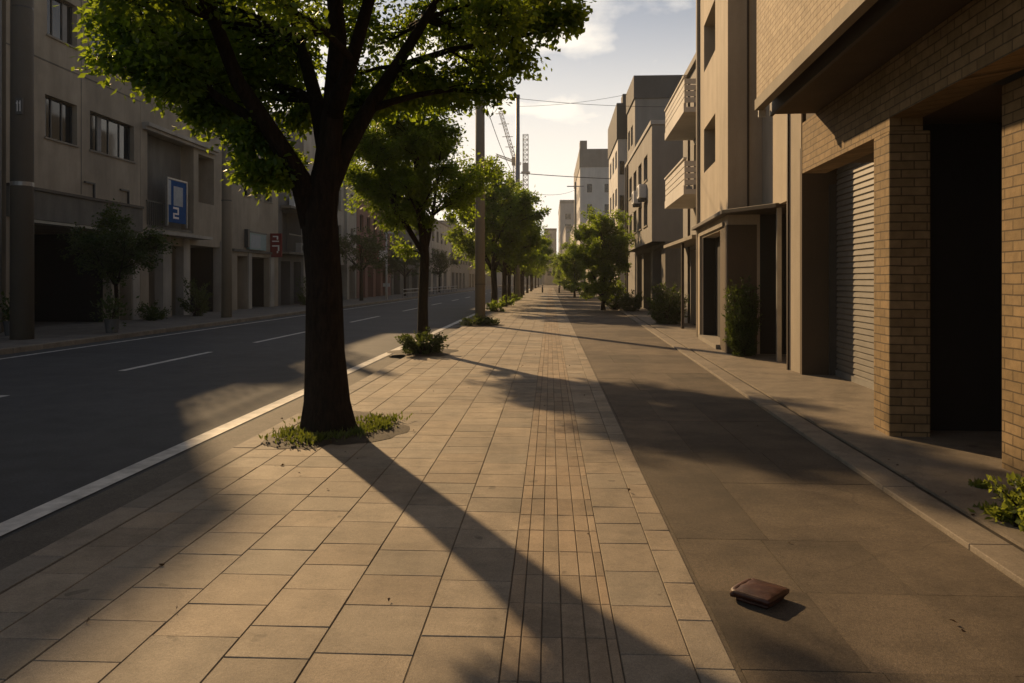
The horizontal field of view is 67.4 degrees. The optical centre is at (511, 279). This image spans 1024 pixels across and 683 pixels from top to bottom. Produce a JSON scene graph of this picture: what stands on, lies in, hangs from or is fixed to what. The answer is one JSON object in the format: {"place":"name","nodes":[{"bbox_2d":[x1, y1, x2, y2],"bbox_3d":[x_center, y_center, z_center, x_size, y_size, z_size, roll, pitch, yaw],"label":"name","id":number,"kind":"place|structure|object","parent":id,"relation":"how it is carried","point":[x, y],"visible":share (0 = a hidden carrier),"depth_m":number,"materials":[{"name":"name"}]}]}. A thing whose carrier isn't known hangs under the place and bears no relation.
{"place":"outdoors","nodes":[
{"label":"outdoors","id":0,"kind":"place"},
{"bbox_2d":[0,0,1,332],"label":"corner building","id":1,"kind":"structure","parent":0,"point":[0,162],"depth_m":21.27,"materials":[{"name":"concrete"}]},
{"bbox_2d":[140,86,231,318],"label":"recessed front building","id":2,"kind":"structure","parent":0,"point":[166,150],"depth_m":32.13,"materials":[{"name":"concrete"}]},
{"bbox_2d":[165,177,186,227],"bbox_3d":[-13.611,-3.120,31.181,0.090,1.920,1.660,0,0,3],"label":"blue banner","id":3,"kind":"object","parent":2,"relation":"attached to","point":[175,201],"visible":1,"depth_m":31.02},
{"bbox_2d":[0,285,501,347],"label":"pavement","id":4,"kind":"structure","parent":0,"point":[45,332],"depth_m":25.86,"materials":[{"name":"concrete"}]},
{"bbox_2d":[0,291,36,335],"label":"potted plant","id":5,"kind":"object","parent":4,"relation":"on","point":[5,322],"visible":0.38,"depth_m":20.12,"materials":[{"name":"green plant"}]},
{"bbox_2d":[9,0,34,339],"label":"utility pole","id":6,"kind":"object","parent":4,"relation":"on","point":[21,325],"visible":0.9,"depth_m":18.82,"materials":[{"name":"concrete"}]},
{"bbox_2d":[2,0,143,331],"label":"beige office","id":7,"kind":"structure","parent":4,"relation":"on","point":[86,146],"depth_m":25.27,"materials":[{"name":"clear concrete"}]},
{"bbox_2d":[44,96,79,147],"bbox_3d":[-14.212,-4.970,24.092,0.270,1.360,1.680,0,0,3],"label":"window","id":8,"kind":"structure","parent":7,"relation":"in","point":[58,114],"depth_m":24.24,"materials":[{"name":"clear glass"}]},
{"bbox_2d":[46,0,78,50],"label":"window","id":9,"kind":"structure","parent":7,"relation":"in","point":[59,18],"depth_m":24.29,"materials":[{"name":"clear glass"}]},
{"bbox_2d":[90,22,132,76],"bbox_3d":[-14.071,-8.145,26.933,0.270,1.410,2.810,0,0,3],"label":"window","id":10,"kind":"structure","parent":7,"relation":"in","point":[91,42],"depth_m":26.21,"materials":[{"name":"grey glass"}]},
{"bbox_2d":[89,112,135,163],"bbox_3d":[-14.071,-4.970,26.933,0.270,1.360,2.810,0,0,3],"label":"window","id":11,"kind":"structure","parent":7,"relation":"in","point":[108,137],"depth_m":27.05,"materials":[{"name":"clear glass"}]},
{"bbox_2d":[89,283,138,332],"bbox_3d":[-11.028,0.772,21.326,1.252,1.386,1.278,0,0,-22],"label":"potted plant","id":12,"kind":"object","parent":4,"relation":"on","point":[112,325],"visible":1,"depth_m":21.21,"materials":[{"name":"green plant"}]},
{"bbox_2d":[55,198,177,318],"bbox_3d":[-12.186,-0.425,23.237,2.892,4.050,3.377,0,0,37],"label":"street tree","id":13,"kind":"object","parent":4,"relation":"on","point":[123,246],"visible":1,"depth_m":22.90,"materials":[{"name":"green plant"}]},
{"bbox_2d":[135,300,171,320],"bbox_3d":[-13.157,1.105,28.113,1.105,0.829,1.870,0,0,-3],"label":"shrub","id":14,"kind":"object","parent":4,"relation":"on","point":[154,312],"visible":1,"depth_m":27.79,"materials":[{"name":"green plant"}]},
{"bbox_2d":[176,278,212,315],"bbox_3d":[-12.789,0.693,31.349,1.233,1.662,1.707,0,0,0],"label":"shrub","id":15,"kind":"object","parent":4,"relation":"on","point":[201,304],"visible":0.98,"depth_m":31.10,"materials":[{"name":"green plant"}]},
{"bbox_2d":[221,135,231,317],"bbox_3d":[-11.222,-3.200,30.192,0.400,9.600,0.400,0,0,3],"label":"utility pole","id":16,"kind":"object","parent":4,"relation":"on","point":[226,273],"visible":0.62,"depth_m":30.03,"materials":[{"name":"concrete"}]},
{"bbox_2d":[295,275,305,304],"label":"shrub","id":17,"kind":"object","parent":4,"relation":"on","point":[302,299],"visible":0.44,"depth_m":44.76,"materials":[{"name":"green plant"}]},
{"bbox_2d":[339,226,398,300],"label":"street tree","id":18,"kind":"object","parent":4,"relation":"on","point":[370,246],"visible":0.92,"depth_m":54.49,"materials":[{"name":"green plant"}]},
{"bbox_2d":[383,232,392,299],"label":"lamp post","id":19,"kind":"object","parent":4,"relation":"on","point":[386,285],"visible":0.76,"depth_m":57.67,"materials":[{"name":"white metal"}]},
{"bbox_2d":[383,250,430,295],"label":"street tree","id":20,"kind":"object","parent":4,"relation":"on","point":[402,263],"visible":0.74,"depth_m":70.44,"materials":[{"name":"green plant"}]},
{"bbox_2d":[402,285,456,297],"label":"guard rail","id":21,"kind":"object","parent":4,"relation":"on","point":[430,290],"visible":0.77,"depth_m":78.57,"materials":[{"name":"metal"}]},
{"bbox_2d":[429,249,463,291],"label":"street tree","id":22,"kind":"object","parent":4,"relation":"on","point":[442,265],"visible":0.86,"depth_m":91.58,"materials":[{"name":"green plant"}]},
{"bbox_2d":[232,145,277,309],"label":"plain shop building","id":23,"kind":"structure","parent":0,"point":[254,278],"depth_m":39.68,"materials":[{"name":"beige concrete"}]},
{"bbox_2d":[244,229,266,250],"bbox_3d":[-13.233,-2.050,39.727,0.220,1.000,2.550,0,0,3],"label":"teal sign","id":24,"kind":"object","parent":23,"relation":"attached to","point":[253,240],"visible":1,"depth_m":39.29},
{"bbox_2d":[264,188,272,203],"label":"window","id":25,"kind":"structure","parent":23,"relation":"in","point":[265,200],"depth_m":41.88,"materials":[{"name":"grey glass"}]},
{"bbox_2d":[270,233,281,256],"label":"red sign","id":26,"kind":"object","parent":23,"relation":"attached to","point":[276,244],"visible":1,"depth_m":42.04,"materials":[{"name":"plastic"}]},
{"bbox_2d":[0,286,533,540],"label":"road","id":27,"kind":"structure","parent":0,"point":[71,420],"depth_m":11.18,"materials":[{"name":"asphalt"}]},
{"bbox_2d":[0,287,533,535],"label":"road markings","id":28,"kind":"object","parent":27,"relation":"on","point":[18,521],"visible":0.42,"depth_m":6.92,"materials":[{"name":"paint"}]},
{"bbox_2d":[0,286,537,569],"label":"gutter","id":29,"kind":"object","parent":27,"relation":"on","point":[22,544],"visible":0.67,"depth_m":5.86,"materials":[{"name":"concrete"}]},
{"bbox_2d":[273,117,303,305],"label":"building","id":30,"kind":"structure","parent":0,"point":[290,265],"depth_m":45.51,"materials":[{"name":"concrete"}]},
{"bbox_2d":[289,197,295,206],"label":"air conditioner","id":31,"kind":"object","parent":30,"relation":"attached to","point":[292,202],"visible":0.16,"depth_m":44.79,"materials":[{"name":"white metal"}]},
{"bbox_2d":[297,243,301,252],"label":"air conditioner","id":32,"kind":"object","parent":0,"point":[299,247],"visible":0.41,"depth_m":46.09,"materials":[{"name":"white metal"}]},
{"bbox_2d":[269,111,355,299],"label":"pale apartment building","id":33,"kind":"structure","parent":0,"point":[346,222],"depth_m":57.19,"materials":[{"name":"beige concrete"}]},
{"bbox_2d":[258,411,411,446],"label":"grass","id":34,"kind":"structure","parent":0,"point":[380,421],"depth_m":7.34,"materials":[{"name":"plant"}]},
{"bbox_2d":[0,285,746,682],"bbox_3d":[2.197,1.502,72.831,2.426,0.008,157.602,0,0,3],"label":"pavement","id":35,"kind":"structure","parent":0,"point":[201,633],"depth_m":4.08,"materials":[{"name":"tile"}]},
{"bbox_2d":[53,0,596,432],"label":"street tree","id":36,"kind":"object","parent":35,"relation":"on","point":[219,67],"visible":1,"depth_m":7.49,"materials":[{"name":"green plant"}]},
{"bbox_2d":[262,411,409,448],"bbox_3d":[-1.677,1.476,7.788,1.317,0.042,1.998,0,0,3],"label":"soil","id":37,"kind":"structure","parent":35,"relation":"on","point":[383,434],"depth_m":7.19,"materials":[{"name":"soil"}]},
{"bbox_2d":[387,349,457,356],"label":"soil","id":38,"kind":"structure","parent":35,"relation":"on","point":[446,352],"depth_m":15.49,"materials":[{"name":"soil"}]},
{"bbox_2d":[394,326,449,354],"bbox_3d":[-1.829,1.246,15.537,1.120,0.610,0.926,0,0,-15],"label":"shrub","id":39,"kind":"object","parent":38,"relation":"on","point":[427,344],"visible":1,"depth_m":15.36,"materials":[{"name":"green plant"}]},
{"bbox_2d":[339,57,512,336],"bbox_3d":[-1.961,-1.620,16.287,3.956,6.441,3.609,0,0,3],"label":"street tree","id":40,"kind":"object","parent":38,"relation":"on","point":[398,149],"visible":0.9,"depth_m":15.73,"materials":[{"name":"green plant"}]},
{"bbox_2d":[455,324,501,325],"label":"soil","id":41,"kind":"structure","parent":35,"relation":"on","point":[481,325],"depth_m":25.15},
{"bbox_2d":[459,314,499,325],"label":"shrub","id":42,"kind":"object","parent":41,"relation":"on","point":[479,320],"visible":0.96,"depth_m":25.11,"materials":[{"name":"green plant"}]},
{"bbox_2d":[475,76,484,318],"bbox_3d":[-1.065,-2.650,25.634,1.400,8.500,0.370,0,0,3],"label":"utility pole","id":43,"kind":"object","parent":41,"relation":"on","point":[480,233],"visible":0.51,"depth_m":25.49,"materials":[{"name":"concrete"}]},
{"bbox_2d":[486,106,515,176],"bbox_3d":[-0.322,-6.919,41.317,0.025,1.189,31.502,0,0,3],"label":"overhead wire","id":44,"kind":"object","parent":43,"relation":"attached to","point":[498,141],"visible":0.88,"depth_m":35.02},
{"bbox_2d":[485,300,505,311],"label":"shrub","id":45,"kind":"object","parent":35,"relation":"on","point":[491,307],"visible":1,"depth_m":36.26,"materials":[{"name":"green plant"}]},
{"bbox_2d":[441,157,550,310],"bbox_3d":[-0.863,-2.202,37.331,5.664,7.604,5.716,0,0,3],"label":"street tree","id":46,"kind":"object","parent":35,"relation":"on","point":[508,229],"visible":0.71,"depth_m":36.15,"materials":[{"name":"green plant"}]},
{"bbox_2d":[451,171,544,306],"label":"street tree","id":47,"kind":"object","parent":35,"relation":"on","point":[525,251],"visible":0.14,"depth_m":43.08,"materials":[{"name":"green plant"}]},
{"bbox_2d":[498,295,514,306],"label":"shrub","id":48,"kind":"object","parent":35,"relation":"on","point":[511,302],"visible":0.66,"depth_m":43.14,"materials":[{"name":"green plant"}]},
{"bbox_2d":[473,199,547,299],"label":"street tree","id":49,"kind":"object","parent":35,"relation":"on","point":[531,259],"visible":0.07,"depth_m":50.21,"materials":[{"name":"green plant"}]},
{"bbox_2d":[500,295,521,301],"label":"shrub","id":50,"kind":"object","parent":35,"relation":"on","point":[516,298],"visible":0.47,"depth_m":49.73,"materials":[{"name":"green plant"}]},
{"bbox_2d":[515,94,519,296],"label":"steel pole","id":51,"kind":"object","parent":35,"relation":"on","point":[517,177],"visible":0.47,"depth_m":56.91,"materials":[{"name":"metal"}]},
{"bbox_2d":[516,98,651,106],"bbox_3d":[2.388,-6.112,26.315,7.064,0.190,0.015,0,0,-12],"label":"overhead wire","id":52,"kind":"object","parent":51,"relation":"attached to","point":[589,104],"visible":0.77,"depth_m":26.37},
{"bbox_2d":[513,237,543,294],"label":"street tree","id":53,"kind":"object","parent":35,"relation":"on","point":[522,269],"depth_m":57.75,"materials":[{"name":"green plant"}]},
{"bbox_2d":[86,364,974,631],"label":"fallen leaves","id":54,"kind":"object","parent":35,"relation":"on","point":[161,564],"visible":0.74,"depth_m":4.79,"materials":[{"name":"brown plant"}]},
{"bbox_2d":[524,264,543,292],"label":"street tree","id":55,"kind":"object","parent":35,"relation":"on","point":[527,276],"visible":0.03,"depth_m":87.89,"materials":[{"name":"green plant"}]},
{"bbox_2d":[512,223,555,295],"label":"street tree","id":56,"kind":"object","parent":35,"relation":"on","point":[544,258],"visible":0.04,"depth_m":65.94,"materials":[{"name":"green plant"}]},
{"bbox_2d":[522,234,553,294],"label":"street tree","id":57,"kind":"object","parent":35,"relation":"on","point":[550,251],"visible":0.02,"depth_m":74.99,"materials":[{"name":"green plant"}]},
{"bbox_2d":[529,256,549,290],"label":"street tree","id":58,"kind":"object","parent":35,"relation":"on","point":[544,266],"visible":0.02,"depth_m":101.86,"materials":[{"name":"green plant"}]},
{"bbox_2d":[532,262,548,289],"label":"street tree","id":59,"kind":"object","parent":35,"relation":"on","point":[537,276],"visible":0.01,"depth_m":117.83,"materials":[{"name":"green plant"}]},
{"bbox_2d":[500,288,623,682],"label":"tactile paving","id":60,"kind":"structure","parent":35,"relation":"on","point":[575,664],"depth_m":4.04,"materials":[{"name":"tile"}]},
{"bbox_2d":[552,288,740,682],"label":"border paving","id":61,"kind":"structure","parent":35,"relation":"on","point":[652,647],"depth_m":4.04,"materials":[{"name":"stone"}]},
{"bbox_2d":[356,192,390,297],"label":"reddish building","id":62,"kind":"structure","parent":0,"point":[373,285],"depth_m":66.58,"materials":[{"name":"brown concrete"}]},
{"bbox_2d":[391,196,419,294],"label":"street building","id":63,"kind":"structure","parent":0,"point":[397,286],"depth_m":81.98,"materials":[{"name":"beige concrete"}]},
{"bbox_2d":[427,220,450,290],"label":"street building","id":64,"kind":"structure","parent":0,"point":[437,243],"depth_m":107.43,"materials":[{"name":"beige concrete"}]},
{"bbox_2d":[183,0,695,254],"label":"sky","id":65,"kind":"structure","parent":0,"point":[621,40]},
{"bbox_2d":[439,220,468,288],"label":"street building","id":66,"kind":"structure","parent":0,"point":[459,277],"depth_m":131.45,"materials":[{"name":"beige concrete"}]},
{"bbox_2d":[469,258,474,287],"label":"street building","id":67,"kind":"structure","parent":0,"point":[471,278],"depth_m":149.87,"materials":[{"name":"beige concrete"}]},
{"bbox_2d":[469,233,490,285],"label":"street building","id":68,"kind":"structure","parent":0,"point":[487,280],"depth_m":189.53,"materials":[{"name":"beige concrete"}]},
{"bbox_2d":[570,225,573,243],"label":"house","id":69,"kind":"structure","parent":0,"point":[571,234],"depth_m":157.20,"materials":[{"name":"beige concrete"}]},
{"bbox_2d":[574,141,608,288],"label":"apartment block","id":70,"kind":"structure","parent":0,"point":[593,164],"depth_m":109.55,"materials":[{"name":"grey concrete"}]},
{"bbox_2d":[587,184,591,191],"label":"window","id":71,"kind":"structure","parent":70,"relation":"in","point":[589,186],"depth_m":109.56,"materials":[{"name":"grey glass"}]},
{"bbox_2d":[605,204,608,212],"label":"window","id":72,"kind":"structure","parent":70,"relation":"in","point":[606,205],"depth_m":109.43,"materials":[{"name":"grey glass"}]},
{"bbox_2d":[625,120,682,310],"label":"grey building","id":73,"kind":"structure","parent":0,"point":[652,162],"depth_m":32.36,"materials":[{"name":"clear concrete"}]},
{"bbox_2d":[632,191,640,206],"bbox_3d":[5.921,-3.860,36.677,0.347,0.720,0.850,0,0,3],"label":"air conditioner","id":74,"kind":"object","parent":73,"relation":"attached to","point":[635,203],"visible":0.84,"depth_m":36.28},
{"bbox_2d":[637,184,646,201],"bbox_3d":[5.768,-3.860,34.182,0.347,0.720,0.850,0,0,3],"label":"air conditioner","id":75,"kind":"object","parent":73,"relation":"attached to","point":[641,192],"visible":1,"depth_m":33.76,"materials":[{"name":"metal"}]},
{"bbox_2d":[664,53,695,328],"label":"balcony building","id":76,"kind":"structure","parent":0,"point":[680,177],"depth_m":23.92,"materials":[{"name":"beige concrete"}]},
{"bbox_2d":[691,0,786,361],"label":"beige building","id":77,"kind":"structure","parent":0,"point":[740,227],"depth_m":15.28,"materials":[{"name":"clear concrete"}]},
{"bbox_2d":[703,237,719,336],"bbox_3d":[4.857,0.165,18.455,0.325,2.410,1.405,0,0,7],"label":"doorway","id":78,"kind":"structure","parent":77,"relation":"in","point":[711,246],"depth_m":19.11,"materials":[{"name":"black"}]},
{"bbox_2d":[553,286,1023,682],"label":"lane","id":79,"kind":"structure","parent":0,"point":[882,586],"depth_m":4.34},
{"bbox_2d":[554,237,590,297],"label":"street tree","id":80,"kind":"object","parent":79,"relation":"on","point":[572,273],"visible":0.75,"depth_m":65.40,"materials":[{"name":"green plant"}]},
{"bbox_2d":[567,182,583,291],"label":"utility pole","id":81,"kind":"object","parent":79,"relation":"on","point":[575,207],"visible":0.47,"depth_m":99.64,"materials":[{"name":"concrete"}]},
{"bbox_2d":[566,204,634,309],"bbox_3d":[4.670,-1.149,38.022,3.966,5.498,3.967,0,0,3],"label":"street tree","id":82,"kind":"object","parent":79,"relation":"on","point":[602,249],"visible":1,"depth_m":37.92,"materials":[{"name":"green plant"}]},
{"bbox_2d":[601,290,630,308],"bbox_3d":[5.340,0.928,39.296,1.760,1.245,1.786,0,0,32],"label":"shrub","id":83,"kind":"object","parent":79,"relation":"on","point":[614,304],"visible":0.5,"depth_m":39.01,"materials":[{"name":"green plant"}]},
{"bbox_2d":[730,578,789,608],"bbox_3d":[1.158,1.468,3.609,0.214,0.058,0.215,0,0,45],"label":"wallet","id":84,"kind":"object","parent":79,"relation":"on","point":[759,593],"visible":1,"depth_m":3.56,"materials":[{"name":"leather"}]},
{"bbox_2d":[598,295,1023,548],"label":"frontage pavement","id":85,"kind":"structure","parent":0,"point":[951,463],"depth_m":7.24,"materials":[{"name":"concrete"}]},
{"bbox_2d":[608,94,626,300],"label":"apartment block","id":86,"kind":"structure","parent":85,"relation":"on","point":[617,143],"depth_m":51.71,"materials":[{"name":"grey concrete"}]},
{"bbox_2d":[431,164,609,178],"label":"overhead wire","id":87,"kind":"object","parent":86,"relation":"attached to","point":[561,176],"visible":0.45,"depth_m":58.95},
{"bbox_2d":[620,195,623,209],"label":"window","id":88,"kind":"structure","parent":86,"relation":"in","point":[621,196],"depth_m":51.67,"materials":[{"name":"grey glass"}]},
{"bbox_2d":[620,161,623,174],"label":"window","id":89,"kind":"structure","parent":86,"relation":"in","point":[621,162],"depth_m":51.67,"materials":[{"name":"grey glass"}]},
{"bbox_2d":[618,289,644,310],"bbox_3d":[5.575,1.000,36.315,1.339,1.180,1.966,0,0,-7],"label":"shrub","id":90,"kind":"object","parent":85,"relation":"on","point":[631,301],"visible":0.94,"depth_m":35.98,"materials":[{"name":"green plant"}]},
{"bbox_2d":[626,75,682,296],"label":"apartment block","id":91,"kind":"structure","parent":85,"relation":"on","point":[655,92],"depth_m":45.65,"materials":[{"name":"grey concrete"}]},
{"bbox_2d":[645,281,688,323],"bbox_3d":[5.189,0.802,25.726,1.464,1.525,1.382,0,0,-7],"label":"shrub","id":92,"kind":"object","parent":85,"relation":"on","point":[664,311],"visible":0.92,"depth_m":25.48,"materials":[{"name":"green plant"}]},
{"bbox_2d":[721,275,762,356],"bbox_3d":[4.446,0.706,14.823,0.742,1.619,0.702,0,0,-18],"label":"shrub","id":93,"kind":"object","parent":85,"relation":"on","point":[742,322],"visible":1,"depth_m":14.70,"materials":[{"name":"green plant"}]},
{"bbox_2d":[787,114,805,372],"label":"narrow building","id":94,"kind":"structure","parent":85,"relation":"on","point":[794,132],"depth_m":12.35,"materials":[{"name":"paint"}]},
{"bbox_2d":[626,311,1023,551],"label":"groove dirt","id":95,"kind":"structure","parent":85,"relation":"on","point":[976,522],"depth_m":5.82,"materials":[{"name":"soil"}]},
{"bbox_2d":[967,476,1021,513],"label":"grass","id":96,"kind":"structure","parent":85,"relation":"on","point":[978,482],"depth_m":5.19,"materials":[{"name":"plant"}]},
{"bbox_2d":[980,472,1023,531],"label":"weed","id":97,"kind":"object","parent":85,"relation":"on","point":[1011,509],"visible":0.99,"depth_m":4.64,"materials":[{"name":"green plant"}]},
{"bbox_2d":[755,0,1023,476],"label":"brick building","id":98,"kind":"structure","parent":0,"point":[912,232],"depth_m":7.44,"materials":[{"name":"brick"}]},
{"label":"lane bed","id":99,"kind":"structure","parent":0,"visible":0},
{"bbox_2d":[547,262,560,287],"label":"street tree","id":100,"kind":"object","parent":99,"relation":"on","point":[553,272],"visible":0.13,"depth_m":149.20,"materials":[{"name":"green plant"}]},
{"bbox_2d":[552,253,564,287],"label":"street tree","id":101,"kind":"object","parent":99,"relation":"on","point":[557,269],"visible":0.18,"depth_m":121.32,"materials":[{"name":"green plant"}]},
{"bbox_2d":[578,283,595,298],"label":"shrub","id":102,"kind":"object","parent":99,"relation":"on","point":[583,294],"visible":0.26,"depth_m":61.53,"materials":[{"name":"green plant"}]},
{"bbox_2d":[581,291,1023,586],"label":"kerb","id":103,"kind":"structure","parent":99,"relation":"on","point":[999,554],"depth_m":5.51,"materials":[{"name":"concrete"}]},
{"label":"ground","id":104,"kind":"structure","parent":0,"visible":0},
{"bbox_2d":[0,286,501,354],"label":"kerb","id":105,"kind":"structure","parent":104,"relation":"on","point":[24,348],"depth_m":22.01,"materials":[{"name":"concrete"}]},
{"bbox_2d":[495,111,520,283],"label":"tower crane","id":106,"kind":"object","parent":104,"relation":"on","point":[512,160],"visible":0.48,"depth_m":231.89,"materials":[{"name":"metal"}]},
{"bbox_2d":[497,272,542,284],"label":"vista building","id":107,"kind":"structure","parent":104,"relation":"on","point":[499,278],"depth_m":240.29,"materials":[{"name":"grey concrete"}]},
{"bbox_2d":[521,134,529,284],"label":"lattice mast","id":108,"kind":"object","parent":104,"relation":"on","point":[525,167],"visible":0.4,"depth_m":229.33,"materials":[{"name":"metal"}]},
{"bbox_2d":[544,228,556,284],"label":"vista building","id":109,"kind":"structure","parent":104,"relation":"on","point":[548,278],"depth_m":261.64,"materials":[{"name":"grey concrete"}]},
{"bbox_2d":[558,200,573,284],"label":"apartment block","id":110,"kind":"structure","parent":104,"relation":"on","point":[566,212],"depth_m":221.52,"materials":[{"name":"grey concrete"}]},
{"bbox_2d":[562,226,572,252],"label":"house","id":111,"kind":"structure","parent":104,"relation":"on","point":[566,236],"depth_m":177.58,"materials":[{"name":"beige concrete"}]},
{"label":"kerb base","id":112,"kind":"structure","parent":104,"relation":"on","visible":0},
{"bbox_2d":[0,288,534,592],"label":"kerb","id":113,"kind":"structure","parent":112,"relation":"on","point":[28,566],"depth_m":5.04,"materials":[{"name":"concrete"}]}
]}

